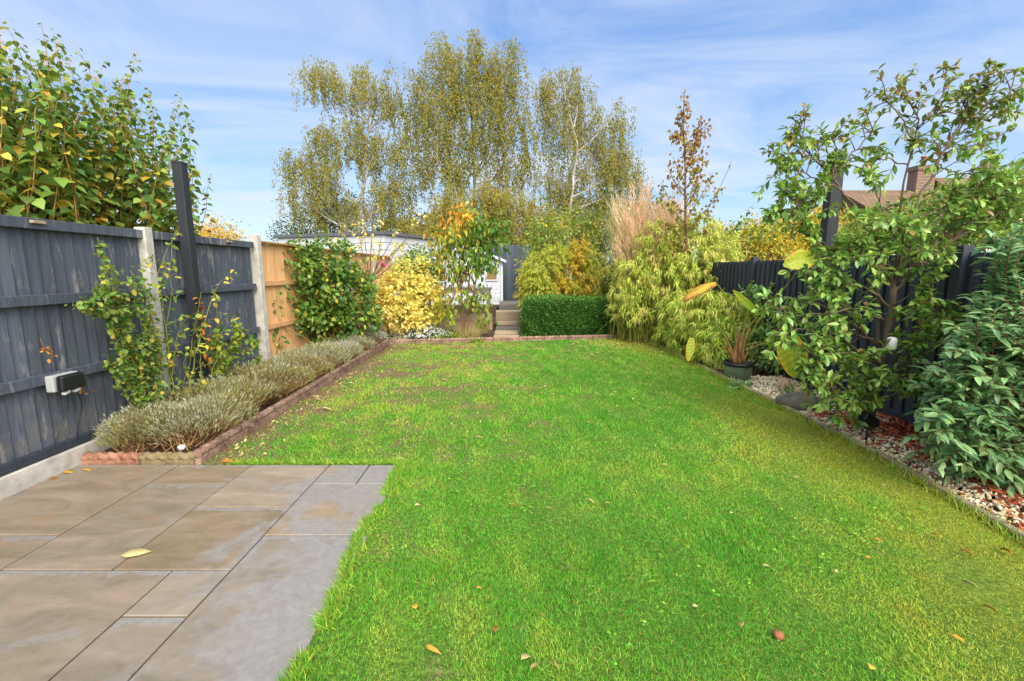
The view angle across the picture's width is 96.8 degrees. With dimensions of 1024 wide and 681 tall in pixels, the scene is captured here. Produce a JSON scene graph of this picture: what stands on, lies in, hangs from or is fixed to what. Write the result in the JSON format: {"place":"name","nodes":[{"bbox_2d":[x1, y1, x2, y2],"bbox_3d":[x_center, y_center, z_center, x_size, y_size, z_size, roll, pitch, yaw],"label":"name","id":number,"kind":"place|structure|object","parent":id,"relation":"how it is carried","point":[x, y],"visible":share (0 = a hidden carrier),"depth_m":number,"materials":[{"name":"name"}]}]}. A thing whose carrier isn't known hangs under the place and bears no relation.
{"place":"outdoors","nodes":[
{"label":"outdoors","id":0,"kind":"place"},
{"bbox_2d":[0,465,396,680],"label":"patio","id":1,"kind":"structure","parent":0,"point":[230,575],"depth_m":2.31,"materials":[{"name":"stone"}]},
{"bbox_2d":[120,548,151,556],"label":"fallen leaf","id":2,"kind":"object","parent":1,"relation":"on","point":[134,552],"visible":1,"depth_m":2.40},
{"bbox_2d":[102,345,375,452],"bbox_3d":[-2.960,0.564,6.310,0.870,0.120,5.420,0,9,0],"label":"planting bed","id":3,"kind":"object","parent":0,"point":[160,448],"visible":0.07,"depth_m":3.84,"materials":[{"name":"soil"}]},
{"bbox_2d":[64,237,168,409],"bbox_3d":[-3.178,0.019,3.783,0.330,1.696,0.919,0,9,0],"label":"climbing plant","id":4,"kind":"object","parent":3,"relation":"on","point":[108,294],"visible":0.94,"depth_m":3.79,"materials":[{"name":"green plant"}]},
{"bbox_2d":[91,394,200,457],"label":"lavender bush","id":5,"kind":"object","parent":3,"relation":"on","point":[126,434],"visible":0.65,"depth_m":3.70,"materials":[{"name":"green plant"}]},
{"bbox_2d":[120,227,201,401],"bbox_3d":[-3.118,-0.107,4.159,0.286,1.903,0.859,0,9,0],"label":"climbing rose","id":6,"kind":"object","parent":3,"relation":"on","point":[168,354],"visible":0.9,"depth_m":4.17,"materials":[{"name":"green plant"}]},
{"bbox_2d":[171,161,209,392],"bbox_3d":[-3.280,-0.497,4.679,0.100,2.555,0.100,0,9,0],"label":"tall post","id":7,"kind":"object","parent":3,"relation":"on","point":[185,224],"visible":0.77,"depth_m":4.59,"materials":[{"name":"black paint"}]},
{"bbox_2d":[192,297,211,368],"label":"dried vine","id":8,"kind":"object","parent":7,"relation":"attached to","point":[205,356],"visible":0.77,"depth_m":4.75,"materials":[{"name":"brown plant"}]},
{"bbox_2d":[136,387,259,452],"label":"lavender bush","id":9,"kind":"object","parent":3,"relation":"on","point":[219,419],"visible":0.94,"depth_m":3.86,"materials":[{"name":"green plant"}]},
{"bbox_2d":[178,270,236,403],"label":"climbing rose","id":10,"kind":"object","parent":3,"relation":"on","point":[192,352],"visible":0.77,"depth_m":4.44,"materials":[{"name":"green plant"}]},
{"bbox_2d":[159,371,281,418],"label":"lavender bush","id":11,"kind":"object","parent":3,"relation":"on","point":[220,382],"visible":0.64,"depth_m":4.48,"materials":[{"name":"green plant"}]},
{"bbox_2d":[206,313,263,379],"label":"rose bush","id":12,"kind":"object","parent":3,"relation":"on","point":[220,369],"visible":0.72,"depth_m":5.09,"materials":[{"name":"green plant"}]},
{"bbox_2d":[211,357,316,408],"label":"lavender bush","id":13,"kind":"object","parent":3,"relation":"on","point":[287,385],"visible":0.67,"depth_m":5.13,"materials":[{"name":"green plant"}]},
{"bbox_2d":[254,349,335,385],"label":"lavender bush","id":14,"kind":"object","parent":3,"relation":"on","point":[287,359],"visible":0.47,"depth_m":5.80,"materials":[{"name":"green plant"}]},
{"bbox_2d":[277,340,352,374],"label":"lavender bush","id":15,"kind":"object","parent":3,"relation":"on","point":[329,347],"visible":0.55,"depth_m":6.49,"materials":[{"name":"green plant"}]},
{"bbox_2d":[267,216,384,352],"bbox_3d":[-3.179,-0.851,7.488,1.430,2.315,2.459,8,12,43],"label":"green shrub","id":16,"kind":"object","parent":3,"relation":"on","point":[322,294],"visible":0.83,"depth_m":7.36,"materials":[{"name":"green plant"}]},
{"bbox_2d":[297,338,364,367],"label":"lavender bush","id":17,"kind":"object","parent":3,"relation":"on","point":[343,345],"visible":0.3,"depth_m":7.17,"materials":[{"name":"green plant"}]},
{"bbox_2d":[323,331,376,358],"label":"lavender bush","id":18,"kind":"object","parent":3,"relation":"on","point":[362,340],"visible":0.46,"depth_m":7.68,"materials":[{"name":"green plant"}]},
{"bbox_2d":[358,325,388,350],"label":"lavender bush","id":19,"kind":"object","parent":3,"relation":"on","point":[367,333],"visible":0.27,"depth_m":8.39,"materials":[{"name":"green plant"}]},
{"bbox_2d":[370,300,519,329],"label":"terrace","id":20,"kind":"structure","parent":0,"point":[494,307],"depth_m":13.03,"materials":[{"name":"stone"}]},
{"bbox_2d":[436,287,491,308],"bbox_3d":[-1.420,-1.263,13.414,1.660,0.595,0.690,0,9,0],"label":"garden table","id":21,"kind":"object","parent":20,"relation":"on","point":[487,290],"visible":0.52,"depth_m":13.05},
{"bbox_2d":[429,245,506,304],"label":"garden shed","id":22,"kind":"structure","parent":20,"relation":"on","point":[494,282],"depth_m":14.87,"materials":[{"name":"white paint"}]},
{"bbox_2d":[486,266,497,280],"bbox_3d":[-0.660,-2.184,14.805,0.400,0.480,0.030,0,9,0],"label":"window","id":23,"kind":"structure","parent":22,"relation":"in","point":[493,278],"depth_m":14.82,"materials":[{"name":"white paint"}]},
{"bbox_2d":[449,243,531,299],"bbox_3d":[-1.452,-2.510,17.441,4.395,2.400,0.100,0,9,0],"label":"panel fence","id":24,"kind":"object","parent":20,"relation":"on","point":[509,280],"visible":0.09,"depth_m":17.38,"materials":[{"name":"grey wood"}]},
{"bbox_2d":[496,301,522,323],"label":"timber steps","id":25,"kind":"structure","parent":20,"relation":"on","point":[508,311],"depth_m":12.56,"materials":[{"name":"wood"}]},
{"bbox_2d":[509,193,643,295],"bbox_3d":[2.437,-2.878,14.775,5.141,3.619,2.442,0,9,0],"label":"background shrub","id":26,"kind":"object","parent":20,"relation":"on","point":[578,232],"visible":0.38,"depth_m":14.49,"materials":[{"name":"green plant"}]},
{"bbox_2d":[494,325,521,336],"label":"path","id":27,"kind":"structure","parent":0,"point":[519,334],"depth_m":10.67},
{"bbox_2d":[495,330,517,333],"bbox_3d":[-0.130,-0.182,10.849,0.560,0.090,0.341,0,9,0],"label":"stepping sleeper","id":28,"kind":"object","parent":27,"relation":"on","point":[506,331],"visible":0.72,"depth_m":10.72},
{"bbox_2d":[496,326,517,329],"bbox_3d":[-0.130,-0.304,11.539,0.561,0.090,0.302,0,9,0],"label":"stepping sleeper","id":29,"kind":"object","parent":27,"relation":"on","point":[506,327],"visible":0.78,"depth_m":11.39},
{"bbox_2d":[497,321,517,325],"bbox_3d":[-0.130,-0.462,12.172,0.566,0.090,0.331,0,9,0],"label":"stepping sleeper","id":30,"kind":"object","parent":27,"relation":"on","point":[507,323],"visible":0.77,"depth_m":12.02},
{"bbox_2d":[0,0,1023,267],"label":"sky","id":31,"kind":"structure","parent":0,"point":[746,67],"materials":[{"name":"blue"}]},
{"bbox_2d":[558,274,622,294],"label":"ground","id":32,"kind":"structure","parent":0,"point":[591,285],"depth_m":85.72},
{"bbox_2d":[0,18,216,236],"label":"tall shrub","id":33,"kind":"object","parent":32,"relation":"on","point":[64,185],"visible":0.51,"depth_m":4.21,"materials":[{"name":"green plant"}]},
{"bbox_2d":[0,214,259,499],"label":"panel fence","id":34,"kind":"object","parent":32,"relation":"on","point":[49,269],"visible":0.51,"depth_m":3.53,"materials":[{"name":"grey paint"}]},
{"bbox_2d":[40,339,57,363],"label":"dried vine","id":35,"kind":"object","parent":34,"relation":"attached to","point":[48,352],"visible":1,"depth_m":3.23,"materials":[{"name":"orange plant"}]},
{"bbox_2d":[44,371,85,447],"bbox_3d":[-3.308,0.507,3.388,0.114,0.526,0.239,0,9,0],"label":"outdoor socket","id":36,"kind":"object","parent":34,"relation":"attached to","point":[64,383],"visible":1,"depth_m":3.34,"materials":[{"name":"grey plastic"}]},
{"bbox_2d":[194,211,253,240],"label":"autumn tree","id":37,"kind":"object","parent":32,"relation":"on","point":[214,233],"visible":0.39,"depth_m":19.36,"materials":[{"name":"yellow plant"}]},
{"bbox_2d":[260,178,379,241],"bbox_3d":[-10.400,-5.773,25.200,6.205,6.757,3.397,-2,9,-15],"label":"dark tree","id":38,"kind":"object","parent":32,"relation":"on","point":[290,231],"visible":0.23,"depth_m":24.66,"materials":[{"name":"green plant"}]},
{"bbox_2d":[270,54,441,233],"bbox_3d":[-7.977,-8.007,23.036,8.948,11.824,3.368,0,9,0],"label":"birch tree","id":39,"kind":"object","parent":32,"relation":"on","point":[392,188],"visible":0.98,"depth_m":22.58,"materials":[{"name":"green plant"}]},
{"bbox_2d":[273,231,442,303],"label":"white outbuilding","id":40,"kind":"structure","parent":32,"relation":"on","point":[385,237],"depth_m":13.52,"materials":[{"name":"paint"}]},
{"bbox_2d":[389,26,544,221],"bbox_3d":[-2.410,-8.690,23.010,8.049,13.169,3.497,0,9,0],"label":"birch tree","id":41,"kind":"object","parent":32,"relation":"on","point":[481,87],"visible":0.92,"depth_m":22.25,"materials":[{"name":"green plant"}]},
{"bbox_2d":[398,176,571,253],"bbox_3d":[-1.189,-4.612,20.590,7.835,5.839,3.543,0,9,0],"label":"shrub","id":42,"kind":"object","parent":32,"relation":"on","point":[494,204],"visible":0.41,"depth_m":19.92,"materials":[{"name":"green plant"}]},
{"bbox_2d":[367,193,670,255],"bbox_3d":[0.425,-6.245,29.440,20.103,6.420,5.250,0,9,0],"label":"background tree","id":43,"kind":"object","parent":32,"relation":"on","point":[378,228],"visible":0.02,"depth_m":28.46,"materials":[{"name":"green plant"}]},
{"bbox_2d":[528,58,652,278],"bbox_3d":[4.019,-7.830,23.067,6.470,11.458,3.360,0,9,0],"label":"birch tree","id":44,"kind":"object","parent":32,"relation":"on","point":[614,168],"visible":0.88,"depth_m":22.58,"materials":[{"name":"green plant"}]},
{"bbox_2d":[720,206,778,261],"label":"wispy shrub","id":45,"kind":"object","parent":32,"relation":"on","point":[751,229],"visible":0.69,"depth_m":10.12,"materials":[{"name":"green plant"}]},
{"bbox_2d":[696,201,875,260],"bbox_3d":[6.524,-1.838,11.114,3.962,3.265,2.766,0,9,0],"label":"yellow hedge","id":46,"kind":"object","parent":32,"relation":"on","point":[783,246],"visible":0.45,"depth_m":10.62,"materials":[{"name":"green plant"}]},
{"bbox_2d":[836,152,1023,254],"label":"yellow hedge","id":47,"kind":"object","parent":32,"relation":"on","point":[924,205],"visible":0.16,"depth_m":8.39,"materials":[{"name":"green plant"}]},
{"bbox_2d":[198,338,1023,680],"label":"lawn","id":48,"kind":"structure","parent":0,"point":[1002,593],"depth_m":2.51,"materials":[{"name":"plant"}]},
{"bbox_2d":[426,644,440,653],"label":"fallen leaf","id":49,"kind":"object","parent":48,"relation":"on","point":[431,647],"visible":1,"depth_m":1.78,"materials":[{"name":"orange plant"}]},
{"bbox_2d":[216,339,759,459],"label":"leaf litter","id":50,"kind":"object","parent":48,"relation":"on","point":[433,390],"visible":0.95,"depth_m":5.93,"materials":[{"name":"plant"}]},
{"bbox_2d":[772,630,784,640],"bbox_3d":[1.092,1.211,1.865,0.044,0.038,0.044,0,9,0],"label":"mushroom","id":51,"kind":"object","parent":48,"relation":"on","point":[778,635],"visible":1,"depth_m":1.85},
{"bbox_2d":[251,324,1023,526],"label":"bed soil","id":52,"kind":"structure","parent":0,"point":[490,333],"depth_m":6.68,"materials":[{"name":"soil"}]},
{"bbox_2d":[81,451,142,464],"bbox_3d":[-3.130,0.938,3.570,0.452,0.136,0.079,0,9,0],"label":"rope edging tile","id":53,"kind":"object","parent":52,"relation":"on","point":[111,458],"visible":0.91,"depth_m":3.54,"materials":[{"name":"ceramic"}]},
{"bbox_2d":[138,451,194,464],"bbox_3d":[-2.685,0.938,3.570,0.422,0.136,0.079,0,9,0],"label":"rope edging tile","id":54,"kind":"object","parent":52,"relation":"on","point":[165,458],"visible":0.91,"depth_m":3.54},
{"bbox_2d":[191,426,242,464],"bbox_3d":[-2.464,0.886,3.833,0.079,0.158,0.577,0,9,-1],"label":"rope edging tile","id":55,"kind":"object","parent":52,"relation":"on","point":[204,453],"visible":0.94,"depth_m":3.77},
{"bbox_2d":[239,407,274,436],"bbox_3d":[-2.472,0.797,4.411,0.079,0.158,0.577,0,9,-1],"label":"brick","id":56,"kind":"object","parent":52,"relation":"on","point":[263,417],"visible":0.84,"depth_m":4.38,"materials":[{"name":"brick"}]},
{"bbox_2d":[270,391,300,416],"bbox_3d":[-2.480,0.708,4.989,0.079,0.158,0.577,0,9,-1],"label":"rope edging tile","id":57,"kind":"object","parent":52,"relation":"on","point":[284,404],"visible":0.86,"depth_m":4.96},
{"bbox_2d":[296,380,320,400],"bbox_3d":[-2.488,0.619,5.567,0.079,0.158,0.577,0,9,-1],"label":"rope edging tile","id":58,"kind":"object","parent":52,"relation":"on","point":[315,386],"visible":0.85,"depth_m":5.54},
{"bbox_2d":[249,235,393,360],"bbox_3d":[-3.450,-0.963,9.717,0.132,1.980,7.343,0,9,-1],"label":"panel fence","id":59,"kind":"object","parent":52,"relation":"on","point":[271,274],"visible":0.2,"depth_m":6.60,"materials":[{"name":"beige wood"}]},
{"bbox_2d":[317,370,337,387],"bbox_3d":[-2.496,0.530,6.145,0.079,0.158,0.577,0,9,-1],"label":"rope edging tile","id":60,"kind":"object","parent":52,"relation":"on","point":[326,380],"visible":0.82,"depth_m":6.10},
{"bbox_2d":[334,361,350,376],"bbox_3d":[-2.504,0.440,6.723,0.079,0.158,0.577,0,9,-1],"label":"rope edging tile","id":61,"kind":"object","parent":52,"relation":"on","point":[343,369],"visible":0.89,"depth_m":6.67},
{"bbox_2d":[351,354,362,368],"bbox_3d":[-2.512,0.351,7.301,0.079,0.158,0.577,0,9,-1],"label":"rope edging tile","id":62,"kind":"object","parent":52,"relation":"on","point":[358,360],"visible":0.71,"depth_m":7.30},
{"bbox_2d":[361,348,372,361],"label":"rope edging tile","id":63,"kind":"object","parent":52,"relation":"on","point":[368,354],"visible":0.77,"depth_m":7.86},
{"bbox_2d":[370,343,381,354],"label":"rope edging tile","id":64,"kind":"object","parent":52,"relation":"on","point":[377,348],"visible":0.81,"depth_m":8.44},
{"bbox_2d":[334,203,425,323],"bbox_3d":[-2.711,-1.361,9.272,1.815,2.865,0.985,1,9,7],"label":"bare tree","id":65,"kind":"object","parent":52,"relation":"on","point":[380,244],"visible":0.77,"depth_m":9.20,"materials":[{"name":"brown plant"}]},
{"bbox_2d":[389,339,414,344],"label":"rope edging tile","id":66,"kind":"object","parent":52,"relation":"on","point":[401,341],"visible":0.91,"depth_m":9.38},
{"bbox_2d":[366,254,445,335],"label":"yellow shrub","id":67,"kind":"object","parent":52,"relation":"on","point":[408,306],"visible":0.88,"depth_m":9.66,"materials":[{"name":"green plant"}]},
{"bbox_2d":[386,239,443,318],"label":"green shrub","id":68,"kind":"object","parent":52,"relation":"on","point":[413,255],"visible":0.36,"depth_m":10.43,"materials":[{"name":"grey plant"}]},
{"bbox_2d":[389,325,452,338],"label":"flowering plant","id":69,"kind":"object","parent":52,"relation":"on","point":[422,330],"visible":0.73,"depth_m":9.78,"materials":[{"name":"white plant"}]},
{"bbox_2d":[415,338,441,343],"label":"rope edging tile","id":70,"kind":"object","parent":52,"relation":"on","point":[429,340],"visible":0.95,"depth_m":9.46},
{"bbox_2d":[376,312,491,329],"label":"retaining wall","id":71,"kind":"structure","parent":52,"relation":"on","point":[442,324],"depth_m":11.55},
{"bbox_2d":[438,327,466,337],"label":"grass tuft","id":72,"kind":"object","parent":52,"relation":"on","point":[453,335],"visible":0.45,"depth_m":9.76,"materials":[{"name":"green plant"}]},
{"bbox_2d":[442,338,467,342],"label":"rope edging tile","id":73,"kind":"object","parent":52,"relation":"on","point":[451,340],"visible":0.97,"depth_m":9.54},
{"bbox_2d":[422,197,514,333],"bbox_3d":[-0.938,-1.545,9.838,2.024,3.064,1.319,0,9,0],"label":"young tree","id":74,"kind":"object","parent":52,"relation":"on","point":[467,227],"visible":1,"depth_m":9.68,"materials":[{"name":"green plant"}]},
{"bbox_2d":[452,320,485,337],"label":"grass tuft","id":75,"kind":"object","parent":52,"relation":"on","point":[471,333],"visible":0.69,"depth_m":9.98,"materials":[{"name":"plant"}]},
{"bbox_2d":[468,337,493,341],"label":"rope edging tile","id":76,"kind":"object","parent":52,"relation":"on","point":[488,339],"visible":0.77,"depth_m":9.64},
{"bbox_2d":[470,314,495,333],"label":"grass tuft","id":77,"kind":"object","parent":52,"relation":"on","point":[483,327],"visible":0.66,"depth_m":10.91,"materials":[{"name":"plant"}]},
{"bbox_2d":[494,336,518,341],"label":"rope edging tile","id":78,"kind":"object","parent":52,"relation":"on","point":[511,338],"visible":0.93,"depth_m":9.71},
{"bbox_2d":[519,336,543,340],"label":"rope edging tile","id":79,"kind":"object","parent":52,"relation":"on","point":[530,338],"visible":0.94,"depth_m":9.80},
{"bbox_2d":[512,242,574,307],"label":"feathery shrub","id":80,"kind":"object","parent":52,"relation":"on","point":[538,281],"visible":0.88,"depth_m":11.25,"materials":[{"name":"green plant"}]},
{"bbox_2d":[544,335,567,339],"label":"rope edging tile","id":81,"kind":"object","parent":52,"relation":"on","point":[556,337],"visible":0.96,"depth_m":9.88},
{"bbox_2d":[519,292,623,335],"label":"box hedge","id":82,"kind":"object","parent":52,"relation":"on","point":[549,315],"visible":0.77,"depth_m":10.30,"materials":[{"name":"green plant"}]},
{"bbox_2d":[568,335,592,339],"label":"rope edging tile","id":83,"kind":"object","parent":52,"relation":"on","point":[574,337],"visible":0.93,"depth_m":9.96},
{"bbox_2d":[544,234,618,301],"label":"golden conifer","id":84,"kind":"object","parent":52,"relation":"on","point":[585,264],"visible":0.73,"depth_m":11.47,"materials":[{"name":"yellow plant"}]},
{"bbox_2d":[592,334,615,338],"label":"rope edging tile","id":85,"kind":"object","parent":52,"relation":"on","point":[601,336],"visible":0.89,"depth_m":10.04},
{"bbox_2d":[582,187,627,296],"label":"green shrub","id":86,"kind":"object","parent":52,"relation":"on","point":[606,233],"visible":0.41,"depth_m":13.70,"materials":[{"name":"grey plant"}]},
{"bbox_2d":[604,188,630,294],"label":"plume grass","id":87,"kind":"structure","parent":52,"relation":"on","point":[611,226],"depth_m":10.02,"materials":[{"name":"plant"}]},
{"bbox_2d":[609,175,669,334],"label":"plume grass","id":88,"kind":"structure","parent":52,"relation":"on","point":[632,223],"depth_m":9.84,"materials":[{"name":"plant"}]},
{"bbox_2d":[596,210,749,342],"bbox_3d":[3.268,-1.329,9.414,3.063,2.760,1.645,3,9,21],"label":"bamboo clump","id":89,"kind":"object","parent":52,"relation":"on","point":[630,311],"visible":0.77,"depth_m":9.27,"materials":[{"name":"green plant"}]},
{"bbox_2d":[650,189,695,293],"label":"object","id":90,"kind":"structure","parent":52,"relation":"on","point":[681,202],"depth_m":9.56,"materials":[{"name":"plant"}]},
{"bbox_2d":[646,89,730,289],"bbox_3d":[3.395,-2.328,8.874,1.739,4.896,0.905,0,9,0],"label":"slim tree","id":91,"kind":"object","parent":52,"relation":"on","point":[680,136],"visible":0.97,"depth_m":8.78,"materials":[{"name":"brown plant"}]},
{"bbox_2d":[650,286,767,370],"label":"bamboo clump","id":92,"kind":"object","parent":52,"relation":"on","point":[711,349],"visible":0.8,"depth_m":7.55,"materials":[{"name":"green plant"}]},
{"bbox_2d":[727,376,756,388],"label":"grass tuft","id":93,"kind":"object","parent":52,"relation":"on","point":[749,383],"visible":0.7,"depth_m":5.93,"materials":[{"name":"green plant"}]},
{"bbox_2d":[726,281,804,376],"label":"green shrub","id":94,"kind":"object","parent":52,"relation":"on","point":[755,290],"visible":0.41,"depth_m":6.72,"materials":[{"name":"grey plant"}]},
{"bbox_2d":[779,377,791,392],"bbox_3d":[3.402,0.584,5.655,0.150,0.262,0.119,0,9,0],"label":"stone","id":95,"kind":"object","parent":52,"relation":"on","point":[784,382],"visible":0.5,"depth_m":5.62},
{"bbox_2d":[775,379,819,396],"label":"grass tuft","id":96,"kind":"object","parent":52,"relation":"on","point":[790,388],"visible":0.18,"depth_m":5.47,"materials":[{"name":"green plant"}]},
{"bbox_2d":[805,155,844,391],"bbox_3d":[3.790,-0.762,5.528,0.140,2.820,0.140,0,9,0],"label":"tall post","id":97,"kind":"object","parent":52,"relation":"on","point":[829,226],"visible":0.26,"depth_m":5.39,"materials":[{"name":"black paint"}]},
{"bbox_2d":[658,245,1003,430],"bbox_3d":[3.906,-0.367,6.672,0.108,1.730,12.595,0,9,0],"label":"panel fence","id":98,"kind":"object","parent":52,"relation":"on","point":[959,280],"visible":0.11,"depth_m":4.88,"materials":[{"name":"grey paint"}]},
{"bbox_2d":[650,341,1023,539],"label":"lawn kerb","id":99,"kind":"structure","parent":52,"relation":"on","point":[939,486],"depth_m":3.37,"materials":[{"name":"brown concrete"}]},
{"bbox_2d":[736,375,1023,526],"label":"gravel","id":100,"kind":"structure","parent":52,"relation":"on","point":[772,387],"depth_m":3.71,"materials":[{"name":"gravel"}]},
{"bbox_2d":[722,359,754,380],"bbox_3d":[3.120,0.413,6.287,0.406,0.245,0.406,0,9,0],"label":"plant pot","id":101,"kind":"object","parent":100,"relation":"on","point":[740,372],"visible":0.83,"depth_m":6.15,"materials":[{"name":"green ceramic"}]},
{"bbox_2d":[682,249,815,377],"bbox_3d":[3.082,-0.400,6.068,1.630,1.568,1.236,0,9,0],"label":"paddle plant","id":102,"kind":"object","parent":101,"relation":"in","point":[797,259],"visible":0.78,"depth_m":6.04,"materials":[{"name":"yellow plant"}]},
{"bbox_2d":[775,392,819,410],"bbox_3d":[3.142,0.679,4.976,0.448,0.244,0.316,0,9,0],"label":"boulder","id":103,"kind":"object","parent":100,"relation":"on","point":[793,400],"visible":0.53,"depth_m":4.90,"materials":[{"name":"stone"}]},
{"bbox_2d":[856,410,879,442],"bbox_3d":[3.145,0.756,4.017,0.171,0.283,0.122,4,10,24],"label":"garden spotlight","id":104,"kind":"object","parent":100,"relation":"on","point":[869,419],"visible":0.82,"depth_m":3.98,"materials":[{"name":"black plastic"}]},
{"bbox_2d":[749,57,1023,431],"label":"branching shrub","id":105,"kind":"object","parent":52,"relation":"on","point":[982,206],"visible":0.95,"depth_m":3.91,"materials":[{"name":"green plant"}]},
{"bbox_2d":[886,320,897,349],"bbox_3d":[3.254,-0.047,3.888,0.076,0.256,0.076,0,9,0],"label":"hanging feeder","id":106,"kind":"object","parent":105,"relation":"hanging from","point":[893,342],"visible":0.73,"depth_m":3.87,"materials":[{"name":"white plastic"}]},
{"bbox_2d":[806,410,1023,530],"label":"bark mulch","id":107,"kind":"object","parent":52,"relation":"on","point":[885,426],"visible":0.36,"depth_m":3.91,"materials":[{"name":"wood"}]},
{"bbox_2d":[899,222,1023,499],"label":"laurel bush","id":108,"kind":"object","parent":52,"relation":"on","point":[979,383],"visible":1,"depth_m":2.96,"materials":[{"name":"green plant"}]},
{"bbox_2d":[815,156,969,254],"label":"terraced house","id":109,"kind":"structure","parent":0,"point":[918,179],"depth_m":23.66,"materials":[{"name":"brick"}]},
{"bbox_2d":[934,163,1023,251],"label":"terraced house","id":110,"kind":"structure","parent":0,"point":[942,181],"depth_m":23.87,"materials":[{"name":"white paint"}]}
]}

